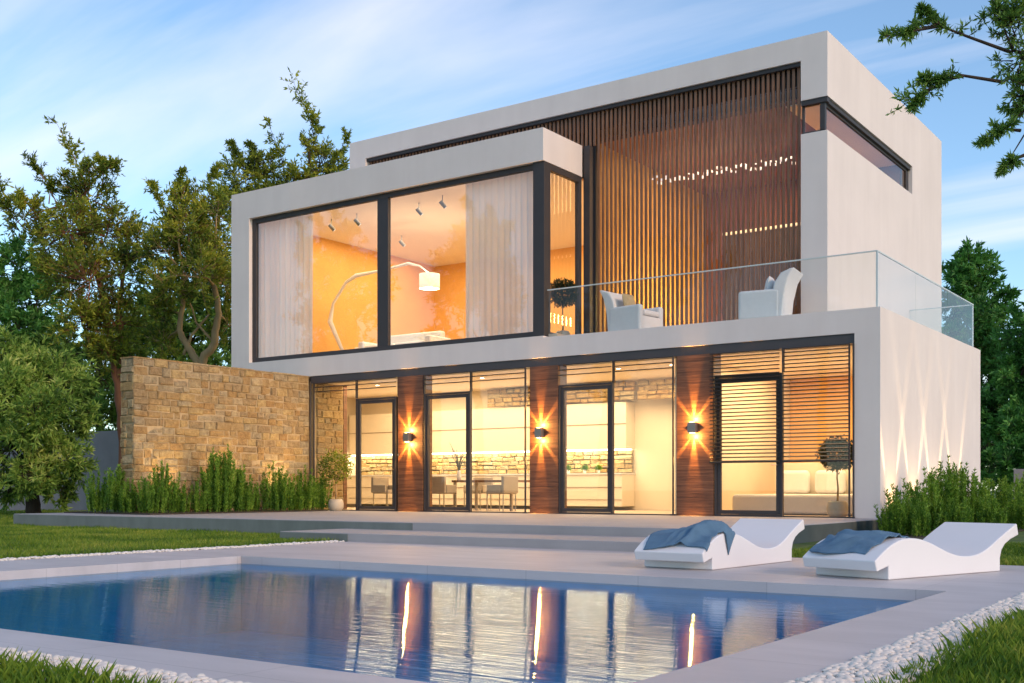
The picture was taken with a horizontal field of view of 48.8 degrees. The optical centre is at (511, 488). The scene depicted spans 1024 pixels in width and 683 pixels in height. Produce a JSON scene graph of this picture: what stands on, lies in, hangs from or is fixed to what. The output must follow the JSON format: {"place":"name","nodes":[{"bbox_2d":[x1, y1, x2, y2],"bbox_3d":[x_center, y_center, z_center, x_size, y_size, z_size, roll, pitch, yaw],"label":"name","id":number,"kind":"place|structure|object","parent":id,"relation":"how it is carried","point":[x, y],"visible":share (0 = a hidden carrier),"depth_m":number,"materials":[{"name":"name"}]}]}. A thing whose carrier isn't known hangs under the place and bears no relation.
{"place":"outdoors","nodes":[
{"label":"outdoors","id":0,"kind":"place"},
{"bbox_2d":[0,509,108,524],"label":"grass","id":1,"kind":"structure","parent":0,"point":[7,517],"depth_m":34.24,"materials":[{"name":"green plant"}]},
{"bbox_2d":[0,646,191,682],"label":"grass","id":2,"kind":"structure","parent":0,"point":[16,670],"depth_m":4.35,"materials":[{"name":"green plant"}]},
{"bbox_2d":[0,491,1023,682],"bbox_3d":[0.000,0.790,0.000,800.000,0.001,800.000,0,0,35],"label":"ground","id":3,"kind":"structure","parent":0,"point":[1019,537],"depth_m":16.34,"materials":[{"name":"green plant"}]},
{"bbox_2d":[0,233,89,410],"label":"broadleaf tree","id":4,"kind":"object","parent":3,"relation":"on","point":[19,287],"visible":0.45,"depth_m":45.28,"materials":[{"name":"green plant"}]},
{"bbox_2d":[0,321,108,512],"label":"bushy tree","id":5,"kind":"object","parent":3,"relation":"on","point":[31,474],"visible":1,"depth_m":31.88,"materials":[{"name":"green plant"}]},
{"bbox_2d":[0,430,118,510],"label":"boundary wall","id":6,"kind":"structure","parent":3,"relation":"on","point":[105,444],"depth_m":38.33,"materials":[{"name":"grey concrete"}]},
{"bbox_2d":[0,115,160,483],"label":"olive tree","id":7,"kind":"object","parent":3,"relation":"on","point":[79,261],"visible":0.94,"depth_m":35.57,"materials":[{"name":"green plant"}]},
{"bbox_2d":[25,286,174,431],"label":"broadleaf tree","id":8,"kind":"object","parent":3,"relation":"on","point":[106,408],"visible":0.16,"depth_m":43.86,"materials":[{"name":"green plant"}]},
{"bbox_2d":[0,647,250,682],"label":"pebbles","id":9,"kind":"object","parent":3,"relation":"on","point":[168,676],"visible":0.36,"depth_m":4.68,"materials":[{"name":"white gravel"}]},
{"bbox_2d":[0,522,335,558],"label":"grass","id":10,"kind":"structure","parent":3,"relation":"on","point":[29,538],"depth_m":16.81,"materials":[{"name":"green plant"}]},
{"bbox_2d":[0,540,344,560],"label":"pebbles","id":11,"kind":"object","parent":3,"relation":"on","point":[128,552],"visible":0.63,"depth_m":13.81,"materials":[{"name":"white gravel"}]},
{"bbox_2d":[129,268,230,366],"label":"broadleaf tree","id":12,"kind":"object","parent":3,"relation":"on","point":[216,358],"visible":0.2,"depth_m":45.08,"materials":[{"name":"green plant"}]},
{"bbox_2d":[130,160,235,363],"bbox_3d":[-9.685,-4.591,34.387,3.715,10.741,5.072,0,0,-12],"label":"olive tree","id":13,"kind":"object","parent":3,"relation":"on","point":[202,242],"visible":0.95,"depth_m":33.87,"materials":[{"name":"green plant"}]},
{"bbox_2d":[120,356,308,512],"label":"stone wall","id":14,"kind":"structure","parent":3,"relation":"on","point":[183,418],"depth_m":25.38,"materials":[{"name":"beige stone"}]},
{"bbox_2d":[196,66,352,219],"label":"olive tree","id":15,"kind":"object","parent":3,"relation":"on","point":[250,164],"visible":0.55,"depth_m":43.87,"materials":[{"name":"green plant"}]},
{"bbox_2d":[24,510,877,536],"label":"terrace","id":16,"kind":"structure","parent":3,"relation":"on","point":[604,525],"depth_m":19.45,"materials":[{"name":"concrete"}]},
{"bbox_2d":[64,509,327,514],"bbox_3d":[-7.009,0.511,25.988,3.200,0.028,5.550,0,0,35],"label":"planting bed","id":17,"kind":"object","parent":16,"relation":"on","point":[168,513],"visible":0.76,"depth_m":24.26,"materials":[{"name":"soil"}]},
{"bbox_2d":[83,467,109,511],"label":"shrub","id":18,"kind":"object","parent":17,"relation":"on","point":[98,501],"visible":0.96,"depth_m":24.13,"materials":[{"name":"green plant"}]},
{"bbox_2d":[106,464,124,512],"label":"shrub","id":19,"kind":"object","parent":17,"relation":"on","point":[114,486],"visible":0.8,"depth_m":23.87,"materials":[{"name":"green plant"}]},
{"bbox_2d":[118,478,141,512],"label":"shrub","id":20,"kind":"object","parent":17,"relation":"on","point":[129,501],"visible":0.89,"depth_m":23.53,"materials":[{"name":"green plant"}]},
{"bbox_2d":[136,473,168,512],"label":"shrub","id":21,"kind":"object","parent":17,"relation":"on","point":[150,504],"visible":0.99,"depth_m":23.31,"materials":[{"name":"green plant"}]},
{"bbox_2d":[150,460,180,512],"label":"shrub","id":22,"kind":"object","parent":17,"relation":"on","point":[166,479],"visible":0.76,"depth_m":23.62,"materials":[{"name":"green plant"}]},
{"bbox_2d":[168,478,191,512],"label":"shrub","id":23,"kind":"object","parent":17,"relation":"on","point":[180,504],"visible":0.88,"depth_m":23.81,"materials":[{"name":"green plant"}]},
{"bbox_2d":[185,477,209,511],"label":"shrub","id":24,"kind":"object","parent":17,"relation":"on","point":[196,506],"visible":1,"depth_m":24.20,"materials":[{"name":"green plant"}]},
{"bbox_2d":[199,447,233,511],"bbox_3d":[-6.435,-0.214,24.591,0.718,1.444,0.742,0,0,-23],"label":"shrub","id":25,"kind":"object","parent":17,"relation":"on","point":[215,493],"visible":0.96,"depth_m":24.44,"materials":[{"name":"green plant"}]},
{"bbox_2d":[207,444,245,511],"bbox_3d":[-6.315,-0.251,24.800,0.805,1.518,0.786,0,0,-38],"label":"shrub","id":26,"kind":"object","parent":17,"relation":"on","point":[232,470],"visible":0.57,"depth_m":24.75,"materials":[{"name":"green plant"}]},
{"bbox_2d":[232,466,255,510],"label":"shrub","id":27,"kind":"object","parent":17,"relation":"on","point":[247,501],"visible":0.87,"depth_m":24.94,"materials":[{"name":"green plant"}]},
{"bbox_2d":[245,481,269,510],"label":"shrub","id":28,"kind":"object","parent":17,"relation":"on","point":[256,504],"visible":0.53,"depth_m":25.68,"materials":[{"name":"green plant"}]},
{"bbox_2d":[259,460,289,510],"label":"shrub","id":29,"kind":"object","parent":17,"relation":"on","point":[277,502],"visible":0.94,"depth_m":25.86,"materials":[{"name":"green plant"}]},
{"bbox_2d":[272,473,293,510],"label":"shrub","id":30,"kind":"object","parent":17,"relation":"on","point":[288,495],"visible":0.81,"depth_m":25.98,"materials":[{"name":"green plant"}]},
{"bbox_2d":[286,477,305,509],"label":"shrub","id":31,"kind":"object","parent":17,"relation":"on","point":[298,498],"visible":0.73,"depth_m":26.27,"materials":[{"name":"green plant"}]},
{"bbox_2d":[292,464,316,509],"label":"shrub","id":32,"kind":"object","parent":17,"relation":"on","point":[310,498],"visible":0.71,"depth_m":26.73,"materials":[{"name":"green plant"}]},
{"bbox_2d":[312,474,333,509],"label":"shrub","id":33,"kind":"object","parent":17,"relation":"on","point":[320,499],"visible":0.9,"depth_m":27.29,"materials":[{"name":"green plant"}]},
{"bbox_2d":[13,514,412,533],"bbox_3d":[-4.234,0.679,23.504,11.007,0.281,6.458,0,0,35],"label":"terrace edge","id":34,"kind":"object","parent":16,"relation":"attached to","point":[252,526],"visible":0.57,"depth_m":20.57,"materials":[{"name":"grey concrete"}]},
{"bbox_2d":[316,448,353,510],"bbox_3d":[-4.225,-0.227,27.128,0.931,1.508,0.938,0,0,35],"label":"potted tree","id":35,"kind":"object","parent":16,"relation":"on","point":[335,504],"visible":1,"depth_m":27.03,"materials":[{"name":"green plant"}]},
{"bbox_2d":[793,520,881,543],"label":"terrace side","id":36,"kind":"structure","parent":16,"relation":"attached to","point":[813,533],"depth_m":17.34,"materials":[{"name":"concrete"}]},
{"bbox_2d":[280,529,645,551],"bbox_3d":[-0.106,0.735,15.819,7.410,0.170,1.445,0,0,35],"label":"terrace step","id":37,"kind":"object","parent":3,"relation":"on","point":[580,542],"visible":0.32,"depth_m":15.42,"materials":[{"name":"concrete"}]},
{"bbox_2d":[280,532,347,541],"bbox_3d":[-2.575,0.741,17.529,1.417,0.158,1.449,0,0,35],"label":"step edge","id":38,"kind":"object","parent":37,"relation":"attached to","point":[340,537],"visible":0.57,"depth_m":16.91,"materials":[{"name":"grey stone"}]},
{"bbox_2d":[0,542,1023,682],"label":"pool deck","id":39,"kind":"structure","parent":3,"relation":"on","point":[933,601],"depth_m":9.29,"materials":[{"name":"concrete"}]},
{"bbox_2d":[0,567,904,682],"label":"pool basin","id":40,"kind":"object","parent":39,"relation":"in","point":[463,647],"visible":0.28,"depth_m":10.79,"materials":[{"name":"liquid"}]},
{"bbox_2d":[0,563,907,637],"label":"pool water","id":41,"kind":"structure","parent":40,"relation":"in","point":[203,574],"depth_m":9.79,"materials":[{"name":"blue liquid"}]},
{"bbox_2d":[634,518,804,569],"bbox_3d":[2.184,0.549,11.631,0.760,0.437,2.232,0,0,39],"label":"sun lounger","id":42,"kind":"object","parent":39,"relation":"on","point":[761,541],"visible":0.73,"depth_m":11.14,"materials":[{"name":"white plastic"}]},
{"bbox_2d":[643,520,734,554],"bbox_3d":[1.711,0.566,10.984,0.738,0.538,0.663,0,0,35],"label":"towel","id":43,"kind":"object","parent":42,"relation":"on","point":[702,533],"visible":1,"depth_m":10.86,"materials":[{"name":"blue fabric"}]},
{"bbox_2d":[803,522,1017,579],"bbox_3d":[3.692,0.549,10.371,2.232,0.437,0.760,0,0,-37],"label":"sun lounger","id":44,"kind":"object","parent":39,"relation":"on","point":[949,548],"visible":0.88,"depth_m":9.96,"materials":[{"name":"white plastic"}]},
{"bbox_2d":[809,529,909,554],"bbox_3d":[3.073,0.461,9.949,0.700,0.208,0.630,0,0,-37],"label":"towel","id":45,"kind":"object","parent":44,"relation":"on","point":[845,541],"visible":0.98,"depth_m":9.81,"materials":[{"name":"blue fabric"}]},
{"bbox_2d":[784,592,1023,682],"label":"pebbles","id":46,"kind":"object","parent":3,"relation":"on","point":[881,662],"visible":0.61,"depth_m":5.19,"materials":[{"name":"white gravel"}]},
{"bbox_2d":[878,0,1023,179],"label":"overhanging tree","id":47,"kind":"object","parent":3,"relation":"on","point":[1005,14],"visible":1,"depth_m":12.98,"materials":[{"name":"green plant"}]},
{"bbox_2d":[901,528,1023,539],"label":"side planting bed","id":48,"kind":"object","parent":3,"relation":"on","point":[923,537],"depth_m":17.91,"materials":[{"name":"green plant"}]},
{"bbox_2d":[874,494,910,535],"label":"shrub","id":49,"kind":"object","parent":48,"relation":"on","point":[895,522],"visible":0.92,"depth_m":18.10,"materials":[{"name":"green plant"}]},
{"bbox_2d":[883,478,922,534],"bbox_3d":[6.400,0.288,18.508,0.598,0.966,0.729,0,0,9],"label":"shrub","id":50,"kind":"object","parent":48,"relation":"on","point":[915,501],"visible":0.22,"depth_m":18.52,"materials":[{"name":"green plant"}]},
{"bbox_2d":[901,479,930,521],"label":"shrub","id":51,"kind":"object","parent":48,"relation":"on","point":[921,496],"visible":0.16,"depth_m":19.03,"materials":[{"name":"green plant"}]},
{"bbox_2d":[907,499,942,535],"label":"shrub","id":52,"kind":"object","parent":48,"relation":"on","point":[919,528],"visible":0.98,"depth_m":17.98,"materials":[{"name":"green plant"}]},
{"bbox_2d":[909,475,946,531],"bbox_3d":[7.218,0.256,19.598,0.714,1.030,0.710,0,0,43],"label":"shrub","id":53,"kind":"object","parent":48,"relation":"on","point":[933,501],"visible":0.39,"depth_m":19.46,"materials":[{"name":"green plant"}]},
{"bbox_2d":[921,461,960,531],"bbox_3d":[7.643,0.124,20.009,0.777,1.293,0.753,0,0,-11],"label":"shrub","id":54,"kind":"object","parent":48,"relation":"on","point":[946,495],"visible":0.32,"depth_m":19.98,"materials":[{"name":"green plant"}]},
{"bbox_2d":[929,455,970,521],"bbox_3d":[7.889,0.072,20.319,0.676,1.398,0.806,0,0,41],"label":"shrub","id":55,"kind":"object","parent":48,"relation":"on","point":[962,489],"visible":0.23,"depth_m":20.16,"materials":[{"name":"green plant"}]},
{"bbox_2d":[943,496,974,522],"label":"shrub","id":56,"kind":"object","parent":48,"relation":"on","point":[965,516],"visible":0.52,"depth_m":19.02,"materials":[{"name":"green plant"}]},
{"bbox_2d":[954,461,984,522],"bbox_3d":[8.463,0.124,21.122,0.694,1.293,0.771,0,0,-15],"label":"shrub","id":57,"kind":"object","parent":48,"relation":"on","point":[973,493],"visible":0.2,"depth_m":20.99,"materials":[{"name":"green plant"}]},
{"bbox_2d":[959,475,994,521],"bbox_3d":[8.826,0.246,21.519,0.854,1.051,0.640,0,0,32],"label":"shrub","id":58,"kind":"object","parent":48,"relation":"on","point":[985,495],"visible":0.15,"depth_m":21.46,"materials":[{"name":"green plant"}]},
{"bbox_2d":[975,478,1008,523],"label":"shrub","id":59,"kind":"object","parent":48,"relation":"on","point":[1001,500],"visible":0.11,"depth_m":21.68,"materials":[{"name":"green plant"}]},
{"bbox_2d":[976,496,1009,523],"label":"shrub","id":60,"kind":"object","parent":48,"relation":"on","point":[990,516],"visible":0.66,"depth_m":19.99,"materials":[{"name":"green plant"}]},
{"bbox_2d":[988,475,1017,521],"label":"shrub","id":61,"kind":"object","parent":48,"relation":"on","point":[1001,488],"visible":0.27,"depth_m":22.32,"materials":[{"name":"green plant"}]},
{"bbox_2d":[1002,473,1023,522],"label":"shrub","id":62,"kind":"object","parent":48,"relation":"on","point":[1016,483],"visible":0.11,"depth_m":22.77,"materials":[{"name":"green plant"}]},
{"bbox_2d":[1004,482,1023,528],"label":"shrub","id":63,"kind":"object","parent":48,"relation":"on","point":[1013,517],"visible":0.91,"depth_m":21.12,"materials":[{"name":"green plant"}]},
{"bbox_2d":[1019,472,1023,492],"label":"shrub","id":64,"kind":"object","parent":48,"relation":"on","point":[1023,483],"visible":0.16,"depth_m":23.63,"materials":[{"name":"green plant"}]},
{"bbox_2d":[942,235,1023,486],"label":"broadleaf tree","id":65,"kind":"object","parent":3,"relation":"on","point":[967,275],"visible":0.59,"depth_m":43.19,"materials":[{"name":"green plant"}]},
{"bbox_2d":[965,326,1006,490],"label":"broadleaf tree","id":66,"kind":"object","parent":3,"relation":"on","point":[988,467],"depth_m":49.47,"materials":[{"name":"green plant"}]},
{"bbox_2d":[980,301,1023,498],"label":"broadleaf tree","id":67,"kind":"object","parent":3,"relation":"on","point":[1006,438],"visible":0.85,"depth_m":39.31,"materials":[{"name":"green plant"}]},
{"bbox_2d":[0,0,1023,490],"label":"sky","id":68,"kind":"structure","parent":0,"point":[160,86],"materials":[{"name":"blue"}]},
{"bbox_2d":[231,30,979,518],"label":"house","id":69,"kind":"structure","parent":0,"point":[891,384],"depth_m":25.00,"materials":[{"name":"paint"}]},
{"bbox_2d":[260,214,312,357],"bbox_3d":[-5.844,-5.195,29.106,1.950,3.710,0.189,0,0,35],"label":"curtain","id":70,"kind":"object","parent":69,"relation":"hanging from","point":[286,286],"visible":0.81,"depth_m":29.05,"materials":[{"name":"white fabric"}]},
{"bbox_2d":[328,219,334,231],"bbox_3d":[-4.722,-6.908,29.593,0.200,0.324,0.100,0,0,-16],"label":"spotlight","id":71,"kind":"object","parent":69,"relation":"hanging from","point":[331,227],"visible":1,"depth_m":29.56,"materials":[{"name":"grey metal"}]},
{"bbox_2d":[353,213,360,225],"bbox_3d":[-3.976,-6.908,28.993,0.200,0.324,0.100,0,0,-16],"label":"spotlight","id":72,"kind":"object","parent":69,"relation":"hanging from","point":[356,221],"visible":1,"depth_m":28.96,"materials":[{"name":"grey metal"}]},
{"bbox_2d":[358,399,393,508],"bbox_3d":[-3.232,-0.815,26.820,1.164,2.594,0.109,0,0,35],"label":"door","id":73,"kind":"structure","parent":69,"relation":"in","point":[360,403],"depth_m":27.10,"materials":[{"name":"metal"}]},
{"bbox_2d":[371,477,391,505],"bbox_3d":[-3.177,0.112,28.652,0.540,0.820,0.620,0,0,35],"label":"dining chair","id":74,"kind":"object","parent":69,"relation":"on","point":[380,485],"visible":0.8,"depth_m":28.55,"materials":[{"name":"beige fabric"}]},
{"bbox_2d":[327,262,439,349],"bbox_3d":[-3.540,-4.671,30.488,3.912,2.683,0.540,0,0,35],"label":"arc floor lamp","id":75,"kind":"object","parent":69,"relation":"on","point":[429,281],"visible":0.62,"depth_m":30.01,"materials":[{"name":"silver metal"}]},
{"bbox_2d":[399,235,404,246],"bbox_3d":[-3.067,-6.908,31.493,0.200,0.324,0.100,0,0,-16],"label":"spotlight","id":76,"kind":"object","parent":69,"relation":"hanging from","point":[401,242],"visible":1,"depth_m":31.46,"materials":[{"name":"grey metal"}]},
{"bbox_2d":[358,331,450,347],"bbox_3d":[-2.846,-3.755,29.822,2.497,0.750,0.900,0,0,35],"label":"sofa","id":77,"kind":"object","parent":69,"relation":"on","point":[418,337],"visible":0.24,"depth_m":29.81,"materials":[{"name":"white fabric"}]},
{"bbox_2d":[403,432,410,441],"bbox_3d":[-2.421,-1.195,26.155,0.170,0.224,0.127,0,0,35],"label":"wall lamp","id":78,"kind":"object","parent":69,"relation":"attached to","point":[406,436],"visible":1,"depth_m":26.11,"materials":[{"name":"grey metal"}]},
{"bbox_2d":[252,161,581,362],"bbox_3d":[-2.607,-5.137,27.353,9.105,3.741,1.560,0,0,35],"label":"window frame","id":79,"kind":"structure","parent":69,"relation":"in","point":[542,170],"depth_m":25.45,"materials":[{"name":"metal"}]},
{"bbox_2d":[415,203,422,215],"bbox_3d":[-2.292,-6.908,27.893,0.200,0.324,0.100,0,0,-16],"label":"spotlight","id":80,"kind":"object","parent":69,"relation":"hanging from","point":[419,212],"visible":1,"depth_m":27.86,"materials":[{"name":"grey metal"}]},
{"bbox_2d":[439,195,446,207],"bbox_3d":[-1.663,-6.908,27.193,0.200,0.324,0.100,0,0,-16],"label":"spotlight","id":81,"kind":"object","parent":69,"relation":"hanging from","point":[442,204],"visible":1,"depth_m":27.16,"materials":[{"name":"grey metal"}]},
{"bbox_2d":[432,476,456,506],"bbox_3d":[-1.712,0.112,27.437,0.620,0.820,0.540,0,0,35],"label":"dining chair","id":82,"kind":"object","parent":69,"relation":"on","point":[439,486],"visible":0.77,"depth_m":27.16,"materials":[{"name":"beige fabric"}]},
{"bbox_2d":[426,394,467,509],"bbox_3d":[-1.475,-0.825,25.597,1.224,2.614,0.109,0,0,35],"label":"door","id":83,"kind":"structure","parent":69,"relation":"in","point":[428,398],"depth_m":25.85,"materials":[{"name":"metal"}]},
{"bbox_2d":[464,477,492,509],"bbox_3d":[-0.871,0.112,28.886,0.620,0.820,0.540,0,0,35],"label":"dining chair","id":84,"kind":"object","parent":69,"relation":"on","point":[482,488],"visible":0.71,"depth_m":28.90,"materials":[{"name":"beige fabric"}]},
{"bbox_2d":[452,480,529,510],"bbox_3d":[-0.456,0.153,27.610,1.810,0.737,1.000,0,0,35],"label":"dining table","id":85,"kind":"object","parent":69,"relation":"on","point":[476,482],"visible":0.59,"depth_m":27.68,"materials":[{"name":"brown wood"}]},
{"bbox_2d":[450,444,465,479],"bbox_3d":[-1.283,-0.685,27.986,0.492,0.939,0.391,0,0,-20],"label":"vase","id":86,"kind":"object","parent":85,"relation":"on","point":[458,468],"visible":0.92,"depth_m":27.99,"materials":[{"name":"white ceramic"}]},
{"bbox_2d":[347,402,634,505],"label":"kitchen cabinets","id":87,"kind":"object","parent":69,"relation":"attached to","point":[500,431],"visible":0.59,"depth_m":29.66,"materials":[{"name":"white wood"}]},
{"bbox_2d":[580,464,589,472],"bbox_3d":[1.804,-0.521,28.113,0.288,0.258,0.292,0,0,-9],"label":"herb pot","id":88,"kind":"object","parent":87,"relation":"on","point":[584,468],"visible":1,"depth_m":28.08,"materials":[{"name":"white ceramic"}]},
{"bbox_2d":[594,463,602,472],"bbox_3d":[2.119,-0.494,27.889,0.241,0.280,0.280,0,0,-33],"label":"herb pot","id":89,"kind":"object","parent":87,"relation":"on","point":[598,468],"visible":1,"depth_m":27.85,"materials":[{"name":"white ceramic"}]},
{"bbox_2d":[465,171,532,337],"bbox_3d":[-0.250,-5.195,25.213,1.980,3.710,0.191,0,0,35],"label":"curtain","id":90,"kind":"object","parent":69,"relation":"hanging from","point":[499,255],"visible":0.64,"depth_m":25.21,"materials":[{"name":"white fabric"}]},
{"bbox_2d":[486,476,517,510],"bbox_3d":[-0.241,0.112,26.486,0.540,0.820,0.620,0,0,35],"label":"dining chair","id":91,"kind":"object","parent":69,"relation":"on","point":[509,485],"visible":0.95,"depth_m":26.28,"materials":[{"name":"beige fabric"}]},
{"bbox_2d":[534,427,543,437],"bbox_3d":[0.583,-1.195,24.064,0.170,0.224,0.127,0,0,35],"label":"wall lamp","id":92,"kind":"object","parent":69,"relation":"attached to","point":[538,432],"visible":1,"depth_m":24.02,"materials":[{"name":"grey metal"}]},
{"bbox_2d":[551,278,578,334],"bbox_3d":[1.120,-3.958,24.988,0.776,1.456,0.724,0,0,35],"label":"potted tree","id":93,"kind":"object","parent":69,"relation":"on","point":[566,298],"visible":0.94,"depth_m":24.86,"materials":[{"name":"green plant"}]},
{"bbox_2d":[561,385,610,511],"bbox_3d":[1.544,-0.827,23.528,1.204,2.619,0.055,0,0,35],"label":"door","id":94,"kind":"structure","parent":69,"relation":"in","point":[608,387],"depth_m":23.50,"materials":[{"name":"metal"}]},
{"bbox_2d":[600,290,662,330],"bbox_3d":[2.524,-3.718,23.848,1.088,0.976,0.860,0,0,43],"label":"armchair","id":95,"kind":"object","parent":69,"relation":"on","point":[620,316],"visible":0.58,"depth_m":23.54,"materials":[{"name":"white fabric"}]},
{"bbox_2d":[622,293,635,305],"bbox_3d":[2.463,-3.900,23.702,0.150,0.395,0.395,-19,-13,41],"label":"cushion","id":96,"kind":"object","parent":95,"relation":"on","point":[628,299],"visible":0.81,"depth_m":23.59,"materials":[{"name":"beige fabric"}]},
{"bbox_2d":[687,422,697,432],"bbox_3d":[3.521,-1.195,22.019,0.170,0.224,0.127,0,0,35],"label":"wall lamp","id":97,"kind":"object","parent":69,"relation":"attached to","point":[692,427],"visible":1,"depth_m":21.97,"materials":[{"name":"grey metal"}]},
{"bbox_2d":[652,149,795,184],"bbox_3d":[4.944,-7.587,26.723,3.551,0.487,0.647,0,0,31],"label":"chandelier","id":98,"kind":"object","parent":69,"relation":"hanging from","point":[726,169],"visible":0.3,"depth_m":26.46,"materials":[{"name":"white"}]},
{"bbox_2d":[717,376,779,514],"bbox_3d":[4.483,-0.817,21.449,1.264,2.599,0.109,0,0,35],"label":"door","id":99,"kind":"structure","parent":69,"relation":"in","point":[719,465],"depth_m":21.50,"materials":[{"name":"metal"}]},
{"bbox_2d":[547,250,973,346],"bbox_3d":[5.702,-3.744,25.073,7.010,1.021,7.248,0,0,35],"label":"glass balustrade","id":100,"kind":"object","parent":69,"relation":"on","point":[903,265],"visible":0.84,"depth_m":21.99,"materials":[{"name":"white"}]},
{"bbox_2d":[738,267,802,318],"bbox_3d":[5.045,-3.718,22.032,1.088,0.976,0.860,0,0,27],"label":"armchair","id":101,"kind":"object","parent":69,"relation":"on","point":[778,299],"visible":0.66,"depth_m":21.68,"materials":[{"name":"white fabric"}]},
{"bbox_2d":[764,276,774,289],"bbox_3d":[5.002,-3.920,21.923,0.150,0.376,0.376,13,6,26],"label":"cushion","id":102,"kind":"object","parent":101,"relation":"on","point":[769,283],"visible":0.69,"depth_m":21.77,"materials":[{"name":"white fabric"}]},
{"bbox_2d":[732,463,851,514],"bbox_3d":[6.363,-0.032,23.668,2.800,1.097,2.720,0,0,35],"label":"sofa","id":103,"kind":"object","parent":69,"relation":"on","point":[810,488],"visible":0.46,"depth_m":24.32,"materials":[{"name":"white fabric"}]},
{"bbox_2d":[815,434,851,516],"bbox_3d":[6.053,-0.251,21.018,0.815,1.548,0.765,0,0,35],"label":"potted tree","id":104,"kind":"object","parent":69,"relation":"on","point":[837,508],"visible":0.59,"depth_m":20.88,"materials":[{"name":"green plant"}]},
{"bbox_2d":[801,96,910,190],"bbox_3d":[7.674,-7.395,24.790,0.530,0.665,5.920,0,0,35],"label":"corner window frame","id":105,"kind":"structure","parent":69,"relation":"in","point":[825,103],"depth_m":23.48,"materials":[{"name":"metal"}]},
{"bbox_2d":[792,538,1023,682],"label":"grass","id":106,"kind":"structure","parent":0,"point":[1000,647],"depth_m":5.02,"materials":[{"name":"green plant"}]},
{"bbox_2d":[1014,469,1023,498],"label":"boundary wall","id":107,"kind":"structure","parent":0,"point":[1020,472],"depth_m":28.96,"materials":[{"name":"grey concrete"}]}
]}

